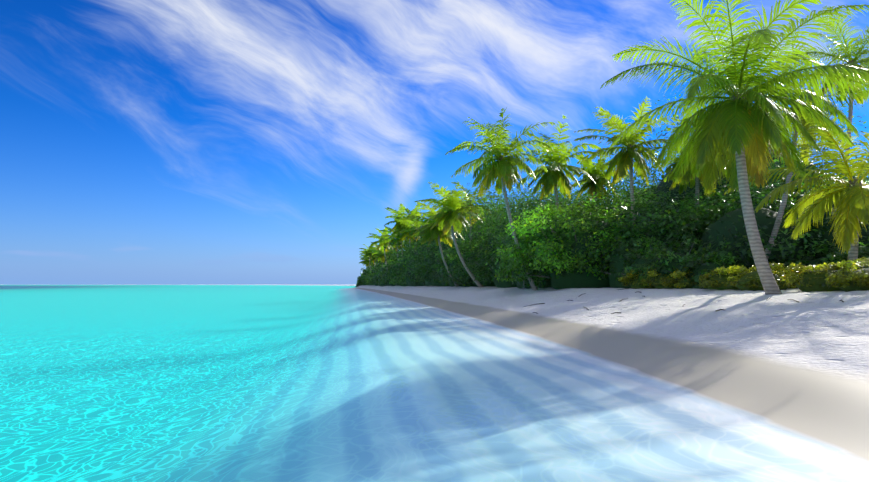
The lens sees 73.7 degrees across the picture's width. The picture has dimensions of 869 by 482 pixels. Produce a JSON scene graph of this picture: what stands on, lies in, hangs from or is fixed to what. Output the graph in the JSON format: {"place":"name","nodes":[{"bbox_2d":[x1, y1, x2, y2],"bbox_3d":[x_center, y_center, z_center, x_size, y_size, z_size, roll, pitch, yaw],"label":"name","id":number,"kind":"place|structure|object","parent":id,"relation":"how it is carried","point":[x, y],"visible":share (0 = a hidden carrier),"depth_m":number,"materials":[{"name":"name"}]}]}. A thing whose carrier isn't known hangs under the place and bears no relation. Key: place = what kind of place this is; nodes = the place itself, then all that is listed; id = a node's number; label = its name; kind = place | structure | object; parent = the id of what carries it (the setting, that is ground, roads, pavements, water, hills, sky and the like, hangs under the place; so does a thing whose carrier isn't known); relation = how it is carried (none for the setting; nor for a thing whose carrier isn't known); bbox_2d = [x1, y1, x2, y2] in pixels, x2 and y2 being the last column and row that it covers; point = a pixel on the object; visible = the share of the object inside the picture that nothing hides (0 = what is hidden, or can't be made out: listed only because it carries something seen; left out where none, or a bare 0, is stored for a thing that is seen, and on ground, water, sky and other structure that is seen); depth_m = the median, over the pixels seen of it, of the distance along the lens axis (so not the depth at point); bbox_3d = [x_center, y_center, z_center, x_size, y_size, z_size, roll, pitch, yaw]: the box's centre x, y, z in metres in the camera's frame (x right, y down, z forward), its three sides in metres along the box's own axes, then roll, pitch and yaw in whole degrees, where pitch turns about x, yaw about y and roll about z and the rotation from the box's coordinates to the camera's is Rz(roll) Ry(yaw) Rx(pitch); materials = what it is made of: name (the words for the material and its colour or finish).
{"place":"outdoors","nodes":[
{"label":"outdoors","id":0,"kind":"place"},
{"bbox_2d":[0,285,868,481],"bbox_3d":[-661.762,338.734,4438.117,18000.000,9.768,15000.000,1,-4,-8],"label":"beach","id":1,"kind":"structure","parent":0,"point":[794,369],"depth_m":11.00,"materials":[{"name":"white sand"}]},
{"bbox_2d":[360,272,368,285],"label":"shore shrub","id":2,"kind":"object","parent":1,"relation":"on","point":[366,273],"visible":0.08,"depth_m":204.67,"materials":[{"name":"green plant"}]},
{"bbox_2d":[359,244,374,272],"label":"coconut palm","id":3,"kind":"object","parent":1,"relation":"on","point":[367,254],"visible":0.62,"depth_m":206.90,"materials":[{"name":"green plant"}]},
{"bbox_2d":[362,257,373,269],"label":"coconut palm","id":4,"kind":"object","parent":1,"relation":"on","point":[368,264],"visible":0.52,"depth_m":220.98,"materials":[{"name":"green plant"}]},
{"bbox_2d":[363,269,373,282],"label":"shore shrub","id":5,"kind":"object","parent":1,"relation":"on","point":[368,277],"visible":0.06,"depth_m":170.36,"materials":[{"name":"green plant"}]},
{"bbox_2d":[358,261,381,279],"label":"shore shrub","id":6,"kind":"object","parent":1,"relation":"on","point":[368,270],"visible":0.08,"depth_m":208.21,"materials":[{"name":"green plant"}]},
{"bbox_2d":[365,255,380,263],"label":"coconut palm","id":7,"kind":"object","parent":1,"relation":"on","point":[373,259],"visible":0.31,"depth_m":210.32,"materials":[{"name":"green plant"}]},
{"bbox_2d":[369,267,378,285],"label":"shore shrub","id":8,"kind":"object","parent":1,"relation":"on","point":[374,270],"visible":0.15,"depth_m":163.84,"materials":[{"name":"green plant"}]},
{"bbox_2d":[367,241,381,264],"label":"coconut palm","id":9,"kind":"object","parent":1,"relation":"on","point":[375,247],"visible":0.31,"depth_m":187.81,"materials":[{"name":"green plant"}]},
{"bbox_2d":[368,244,389,263],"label":"coconut palm","id":10,"kind":"object","parent":1,"relation":"on","point":[377,253],"visible":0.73,"depth_m":167.27,"materials":[{"name":"green plant"}]},
{"bbox_2d":[366,227,392,272],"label":"coconut palm","id":11,"kind":"object","parent":1,"relation":"on","point":[376,236],"visible":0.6,"depth_m":131.01,"materials":[{"name":"green plant"}]},
{"bbox_2d":[372,260,391,285],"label":"shore shrub","id":12,"kind":"object","parent":1,"relation":"on","point":[381,284],"visible":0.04,"depth_m":141.99,"materials":[{"name":"green plant"}]},
{"bbox_2d":[376,265,391,285],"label":"shore shrub","id":13,"kind":"object","parent":1,"relation":"on","point":[381,280],"visible":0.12,"depth_m":138.94,"materials":[{"name":"green plant"}]},
{"bbox_2d":[377,262,393,285],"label":"shore shrub","id":14,"kind":"object","parent":1,"relation":"on","point":[384,273],"visible":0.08,"depth_m":127.31,"materials":[{"name":"green plant"}]},
{"bbox_2d":[380,260,396,285],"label":"shore shrub","id":15,"kind":"object","parent":1,"relation":"on","point":[388,284],"visible":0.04,"depth_m":133.42,"materials":[{"name":"green plant"}]},
{"bbox_2d":[381,257,401,285],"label":"shore shrub","id":16,"kind":"object","parent":1,"relation":"on","point":[384,277],"visible":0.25,"depth_m":122.10,"materials":[{"name":"green plant"}]},
{"bbox_2d":[378,221,408,262],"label":"coconut palm","id":17,"kind":"object","parent":1,"relation":"on","point":[394,238],"visible":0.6,"depth_m":112.61,"materials":[{"name":"green plant"}]},
{"bbox_2d":[384,271,402,285],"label":"shore shrub","id":18,"kind":"object","parent":1,"relation":"on","point":[393,277],"visible":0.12,"depth_m":105.75,"materials":[{"name":"green plant"}]},
{"bbox_2d":[371,234,423,284],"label":"shore shrub","id":19,"kind":"object","parent":1,"relation":"on","point":[401,248],"visible":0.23,"depth_m":106.96,"materials":[{"name":"green plant"}]},
{"bbox_2d":[384,204,414,256],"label":"coconut palm","id":20,"kind":"object","parent":1,"relation":"on","point":[396,212],"visible":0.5,"depth_m":111.60,"materials":[{"name":"green plant"}]},
{"bbox_2d":[393,267,408,285],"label":"shore shrub","id":21,"kind":"object","parent":1,"relation":"on","point":[403,281],"visible":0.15,"depth_m":98.20,"materials":[{"name":"green plant"}]},
{"bbox_2d":[395,262,409,285],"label":"shore shrub","id":22,"kind":"object","parent":1,"relation":"on","point":[405,284],"visible":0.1,"depth_m":101.25,"materials":[{"name":"green plant"}]},
{"bbox_2d":[390,210,421,244],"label":"coconut palm","id":23,"kind":"object","parent":1,"relation":"on","point":[403,236],"visible":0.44,"depth_m":109.21,"materials":[{"name":"green plant"}]},
{"bbox_2d":[387,235,432,278],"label":"shore shrub","id":24,"kind":"object","parent":1,"relation":"on","point":[407,260],"visible":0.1,"depth_m":97.52,"materials":[{"name":"green plant"}]},
{"bbox_2d":[394,205,425,225],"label":"coconut palm","id":25,"kind":"object","parent":1,"relation":"on","point":[409,211],"visible":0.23,"depth_m":112.34,"materials":[{"name":"green plant"}]},
{"bbox_2d":[398,251,426,285],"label":"shore shrub","id":26,"kind":"object","parent":1,"relation":"on","point":[407,275],"visible":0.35,"depth_m":91.34,"materials":[{"name":"green plant"}]},
{"bbox_2d":[398,210,427,243],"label":"coconut palm","id":27,"kind":"object","parent":1,"relation":"on","point":[415,226],"visible":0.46,"depth_m":105.71,"materials":[{"name":"green plant"}]},
{"bbox_2d":[409,263,425,286],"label":"shore shrub","id":28,"kind":"object","parent":1,"relation":"on","point":[419,279],"visible":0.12,"depth_m":88.14,"materials":[{"name":"green plant"}]},
{"bbox_2d":[407,242,438,281],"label":"shore shrub","id":29,"kind":"object","parent":1,"relation":"on","point":[422,256],"depth_m":90.95,"materials":[{"name":"green plant"}]},
{"bbox_2d":[413,215,434,240],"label":"coconut palm","id":30,"kind":"object","parent":1,"relation":"on","point":[420,231],"visible":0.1,"depth_m":94.45,"materials":[{"name":"green plant"}]},
{"bbox_2d":[409,244,443,285],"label":"shore shrub","id":31,"kind":"object","parent":1,"relation":"on","point":[426,282],"visible":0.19,"depth_m":82.44,"materials":[{"name":"green plant"}]},
{"bbox_2d":[414,252,452,285],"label":"shore shrub","id":32,"kind":"object","parent":1,"relation":"on","point":[435,283],"visible":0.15,"depth_m":77.45,"materials":[{"name":"green plant"}]},
{"bbox_2d":[402,202,470,286],"bbox_3d":[0.113,0.465,64.781,7.567,10.336,7.449,1,-4,-8],"label":"coconut palm","id":33,"kind":"object","parent":1,"relation":"on","point":[436,233],"visible":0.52,"depth_m":64.58,"materials":[{"name":"green plant"}]},
{"bbox_2d":[427,248,460,286],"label":"shore shrub","id":34,"kind":"object","parent":1,"relation":"on","point":[439,279],"visible":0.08,"depth_m":73.27,"materials":[{"name":"green plant"}]},
{"bbox_2d":[415,182,483,287],"bbox_3d":[1.703,-0.179,53.889,6.520,10.074,6.801,-3,-5,37],"label":"coconut palm","id":35,"kind":"object","parent":1,"relation":"on","point":[448,217],"visible":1,"depth_m":53.43,"materials":[{"name":"green plant"}]},
{"bbox_2d":[404,219,496,281],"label":"shore shrub","id":36,"kind":"object","parent":1,"relation":"on","point":[429,258],"visible":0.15,"depth_m":81.45,"materials":[{"name":"green plant"}]},
{"bbox_2d":[430,239,481,286],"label":"shore shrub","id":37,"kind":"object","parent":1,"relation":"on","point":[447,274],"visible":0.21,"depth_m":67.31,"materials":[{"name":"green plant"}]},
{"bbox_2d":[440,244,480,286],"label":"shore shrub","id":38,"kind":"object","parent":1,"relation":"on","point":[465,284],"visible":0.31,"depth_m":62.84,"materials":[{"name":"green plant"}]},
{"bbox_2d":[401,184,520,257],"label":"shore shrub","id":39,"kind":"object","parent":1,"relation":"on","point":[414,241],"visible":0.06,"depth_m":93.49,"materials":[{"name":"green plant"}]},
{"bbox_2d":[424,213,502,271],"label":"shore shrub","id":40,"kind":"object","parent":1,"relation":"on","point":[444,246],"visible":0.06,"depth_m":74.93,"materials":[{"name":"green plant"}]},
{"bbox_2d":[440,229,492,285],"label":"shore shrub","id":41,"kind":"object","parent":1,"relation":"on","point":[463,248],"visible":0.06,"depth_m":67.85,"materials":[{"name":"green plant"}]},
{"bbox_2d":[450,233,495,286],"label":"shore shrub","id":42,"kind":"object","parent":1,"relation":"on","point":[489,281],"visible":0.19,"depth_m":58.93,"materials":[{"name":"green plant"}]},
{"bbox_2d":[449,181,502,241],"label":"coconut palm","id":43,"kind":"object","parent":1,"relation":"on","point":[470,201],"visible":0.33,"depth_m":71.83,"materials":[{"name":"green plant"}]},
{"bbox_2d":[477,247,498,281],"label":"shore shrub","id":44,"kind":"object","parent":1,"relation":"on","point":[486,265],"visible":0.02,"depth_m":56.14,"materials":[{"name":"green plant"}]},
{"bbox_2d":[464,222,518,287],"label":"shore shrub","id":45,"kind":"object","parent":1,"relation":"on","point":[503,284],"visible":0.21,"depth_m":50.46,"materials":[{"name":"green plant"}]},
{"bbox_2d":[445,108,554,289],"bbox_3d":[4.477,-2.491,38.378,7.264,12.431,7.279,-1,-4,7],"label":"coconut palm","id":46,"kind":"object","parent":1,"relation":"on","point":[504,167],"visible":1,"depth_m":38.66,"materials":[{"name":"green plant"}]},
{"bbox_2d":[442,188,576,250],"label":"shore shrub","id":47,"kind":"object","parent":1,"relation":"on","point":[482,224],"visible":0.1,"depth_m":72.65,"materials":[{"name":"green plant"}]},
{"bbox_2d":[446,185,583,285],"bbox_3d":[10.449,-0.468,60.835,18.881,10.969,17.428,1,-4,-8],"label":"shore shrub","id":48,"kind":"object","parent":1,"relation":"on","point":[503,220],"visible":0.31,"depth_m":58.05,"materials":[{"name":"green plant"}]},
{"bbox_2d":[434,167,597,239],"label":"shore shrub","id":49,"kind":"object","parent":1,"relation":"on","point":[488,194],"visible":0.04,"depth_m":91.71,"materials":[{"name":"green plant"}]},
{"bbox_2d":[494,247,540,288],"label":"bush","id":50,"kind":"object","parent":1,"relation":"on","point":[510,278],"visible":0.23,"depth_m":42.81,"materials":[{"name":"green plant"}]},
{"bbox_2d":[480,200,603,288],"bbox_3d":[9.415,0.476,44.028,12.080,7.032,11.130,1,-4,-8],"label":"shore shrub","id":51,"kind":"object","parent":1,"relation":"on","point":[527,285],"visible":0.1,"depth_m":41.83,"materials":[{"name":"green plant"}]},
{"bbox_2d":[515,115,601,210],"bbox_3d":[9.334,-2.578,43.892,6.849,13.164,7.414,4,-6,-42],"label":"coconut palm","id":52,"kind":"object","parent":1,"relation":"on","point":[553,178],"visible":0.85,"depth_m":43.59,"materials":[{"name":"green plant"}]},
{"bbox_2d":[471,180,649,258],"bbox_3d":[15.229,-0.967,62.696,23.510,12.293,20.216,1,-4,-8],"label":"shore shrub","id":53,"kind":"object","parent":1,"relation":"on","point":[548,199],"visible":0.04,"depth_m":60.23,"materials":[{"name":"green plant"}]},
{"bbox_2d":[493,205,634,274],"bbox_3d":[9.357,0.488,38.767,10.454,5.966,8.973,1,-4,-8],"label":"bush","id":54,"kind":"object","parent":1,"relation":"on","point":[548,251],"visible":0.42,"depth_m":36.82,"materials":[{"name":"green plant"}]},
{"bbox_2d":[502,191,646,288],"bbox_3d":[10.420,0.035,38.896,9.920,6.924,10.257,-4,-6,41],"label":"shore shrub","id":55,"kind":"object","parent":1,"relation":"on","point":[565,280],"visible":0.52,"depth_m":36.92,"materials":[{"name":"green plant"}]},
{"bbox_2d":[540,178,659,224],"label":"shore shrub","id":56,"kind":"object","parent":1,"relation":"on","point":[623,192],"visible":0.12,"depth_m":52.46,"materials":[{"name":"green plant"}]},
{"bbox_2d":[571,152,634,216],"bbox_3d":[14.342,-1.715,52.041,5.755,12.616,6.266,1,-4,-8],"label":"coconut palm","id":57,"kind":"object","parent":1,"relation":"on","point":[588,166],"visible":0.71,"depth_m":51.73,"materials":[{"name":"green plant"}]},
{"bbox_2d":[580,220,638,279],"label":"bush","id":58,"kind":"object","parent":1,"relation":"on","point":[598,254],"visible":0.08,"depth_m":36.07,"materials":[{"name":"green plant"}]},
{"bbox_2d":[558,145,664,215],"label":"shore shrub","id":59,"kind":"object","parent":1,"relation":"on","point":[607,189],"visible":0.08,"depth_m":59.53,"materials":[{"name":"green plant"}]},
{"bbox_2d":[574,96,682,223],"bbox_3d":[12.305,-2.702,37.947,7.340,12.597,7.184,1,-4,-8],"label":"coconut palm","id":60,"kind":"object","parent":1,"relation":"on","point":[621,162],"visible":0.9,"depth_m":37.83,"materials":[{"name":"green plant"}]},
{"bbox_2d":[585,220,677,287],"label":"shore shrub","id":61,"kind":"object","parent":1,"relation":"on","point":[617,264],"visible":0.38,"depth_m":34.32,"materials":[{"name":"green plant"}]},
{"bbox_2d":[618,268,654,288],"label":"beach hedge","id":62,"kind":"object","parent":1,"relation":"on","point":[631,279],"visible":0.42,"depth_m":30.77,"materials":[{"name":"green plant"}]},
{"bbox_2d":[601,208,674,222],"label":"shore shrub","id":63,"kind":"object","parent":1,"relation":"on","point":[638,214],"visible":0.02,"depth_m":42.07,"materials":[{"name":"green plant"}]},
{"bbox_2d":[613,238,672,282],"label":"shore shrub","id":64,"kind":"object","parent":1,"relation":"on","point":[637,263],"visible":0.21,"depth_m":31.50,"materials":[{"name":"green plant"}]},
{"bbox_2d":[583,187,723,265],"bbox_3d":[14.644,-0.018,36.549,10.497,6.386,10.207,3,-5,-37],"label":"shore shrub","id":65,"kind":"object","parent":1,"relation":"on","point":[654,224],"visible":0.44,"depth_m":34.58,"materials":[{"name":"green plant"}]},
{"bbox_2d":[640,268,678,288],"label":"beach hedge","id":66,"kind":"object","parent":1,"relation":"on","point":[656,281],"visible":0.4,"depth_m":28.69,"materials":[{"name":"green plant"}]},
{"bbox_2d":[609,185,717,221],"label":"shore shrub","id":67,"kind":"object","parent":1,"relation":"on","point":[666,205],"visible":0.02,"depth_m":42.90,"materials":[{"name":"green plant"}]},
{"bbox_2d":[635,239,713,285],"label":"shore shrub","id":68,"kind":"object","parent":1,"relation":"on","point":[669,262],"visible":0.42,"depth_m":28.85,"materials":[{"name":"green plant"}]},
{"bbox_2d":[661,267,696,288],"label":"beach hedge","id":69,"kind":"object","parent":1,"relation":"on","point":[679,282],"visible":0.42,"depth_m":27.13,"materials":[{"name":"green plant"}]},
{"bbox_2d":[524,288,843,313],"bbox_3d":[8.364,2.202,19.968,7.151,0.995,21.264,1,-4,-8],"label":"beach driftwood","id":70,"kind":"object","parent":1,"relation":"on","point":[644,296],"visible":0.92,"depth_m":23.71,"materials":[{"name":"brown wood"}]},
{"bbox_2d":[641,115,728,222],"bbox_3d":[16.363,-2.459,36.949,5.989,11.777,6.582,-1,-4,14],"label":"coconut palm","id":71,"kind":"object","parent":1,"relation":"on","point":[687,178],"visible":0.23,"depth_m":37.24,"materials":[{"name":"green plant"}]},
{"bbox_2d":[676,251,743,288],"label":"shore shrub","id":72,"kind":"object","parent":1,"relation":"on","point":[702,267],"visible":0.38,"depth_m":26.90,"materials":[{"name":"green plant"}]},
{"bbox_2d":[572,60,868,226],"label":"tree","id":73,"kind":"object","parent":1,"relation":"on","point":[662,185],"visible":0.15,"depth_m":45.34,"materials":[{"name":"green plant"}]},
{"bbox_2d":[698,265,746,289],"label":"beach hedge","id":74,"kind":"object","parent":1,"relation":"on","point":[717,280],"visible":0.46,"depth_m":24.68,"materials":[{"name":"green plant"}]},
{"bbox_2d":[600,0,868,294],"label":"coconut palm","id":75,"kind":"object","parent":1,"relation":"on","point":[736,129],"visible":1,"depth_m":18.73,"materials":[{"name":"green plant"}]},
{"bbox_2d":[639,182,865,270],"bbox_3d":[17.331,-0.244,31.191,10.419,5.959,10.292,-3,-5,38],"label":"shore shrub","id":76,"kind":"object","parent":1,"relation":"on","point":[725,233],"visible":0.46,"depth_m":29.55,"materials":[{"name":"green plant"}]},
{"bbox_2d":[725,262,795,290],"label":"beach hedge","id":77,"kind":"object","parent":1,"relation":"on","point":[750,280],"visible":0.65,"depth_m":23.14,"materials":[{"name":"green plant"}]},
{"bbox_2d":[668,153,861,246],"bbox_3d":[20.857,-1.139,37.387,14.215,8.688,14.536,-4,-6,41],"label":"shore shrub","id":78,"kind":"object","parent":1,"relation":"on","point":[722,189],"visible":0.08,"depth_m":35.37,"materials":[{"name":"green plant"}]},
{"bbox_2d":[766,252,809,287],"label":"shore shrub","id":79,"kind":"object","parent":1,"relation":"on","point":[786,259],"visible":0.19,"depth_m":28.40,"materials":[{"name":"green plant"}]},
{"bbox_2d":[716,22,868,258],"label":"coconut palm","id":80,"kind":"object","parent":1,"relation":"on","point":[782,207],"visible":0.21,"depth_m":28.63,"materials":[{"name":"green plant"}]},
{"bbox_2d":[719,155,868,204],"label":"shore shrub","id":81,"kind":"object","parent":1,"relation":"on","point":[797,198],"visible":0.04,"depth_m":38.15,"materials":[{"name":"green plant"}]},
{"bbox_2d":[724,99,868,271],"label":"young coconut palm","id":82,"kind":"object","parent":1,"relation":"on","point":[853,207],"visible":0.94,"depth_m":21.02,"materials":[{"name":"green plant"}]},
{"bbox_2d":[778,241,845,273],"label":"shore shrub","id":83,"kind":"object","parent":1,"relation":"on","point":[825,259],"visible":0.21,"depth_m":26.86,"materials":[{"name":"green plant"}]},
{"bbox_2d":[780,261,858,291],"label":"beach hedge","id":84,"kind":"object","parent":1,"relation":"on","point":[806,279],"visible":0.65,"depth_m":20.65,"materials":[{"name":"green plant"}]},
{"bbox_2d":[773,169,868,262],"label":"shore shrub","id":85,"kind":"object","parent":1,"relation":"on","point":[827,231],"visible":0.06,"depth_m":29.31,"materials":[{"name":"green plant"}]},
{"bbox_2d":[780,5,868,184],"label":"coconut palm","id":86,"kind":"object","parent":1,"relation":"on","point":[855,53],"visible":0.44,"depth_m":35.16,"materials":[{"name":"green plant"}]},
{"bbox_2d":[825,257,868,291],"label":"beach hedge","id":87,"kind":"object","parent":1,"relation":"on","point":[855,280],"visible":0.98,"depth_m":18.84,"materials":[{"name":"green plant"}]},
{"bbox_2d":[829,237,868,268],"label":"shore shrub","id":88,"kind":"object","parent":1,"relation":"on","point":[863,250],"visible":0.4,"depth_m":24.70,"materials":[{"name":"green plant"}]},
{"bbox_2d":[0,285,868,481],"bbox_3d":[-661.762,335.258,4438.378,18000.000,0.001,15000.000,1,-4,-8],"label":"sea water","id":89,"kind":"structure","parent":0,"point":[331,385],"depth_m":8.64,"materials":[{"name":"teal liquid"}]},
{"bbox_2d":[0,0,868,284],"label":"sky","id":90,"kind":"structure","parent":0,"point":[143,142],"materials":[{"name":"blue"}]}
]}

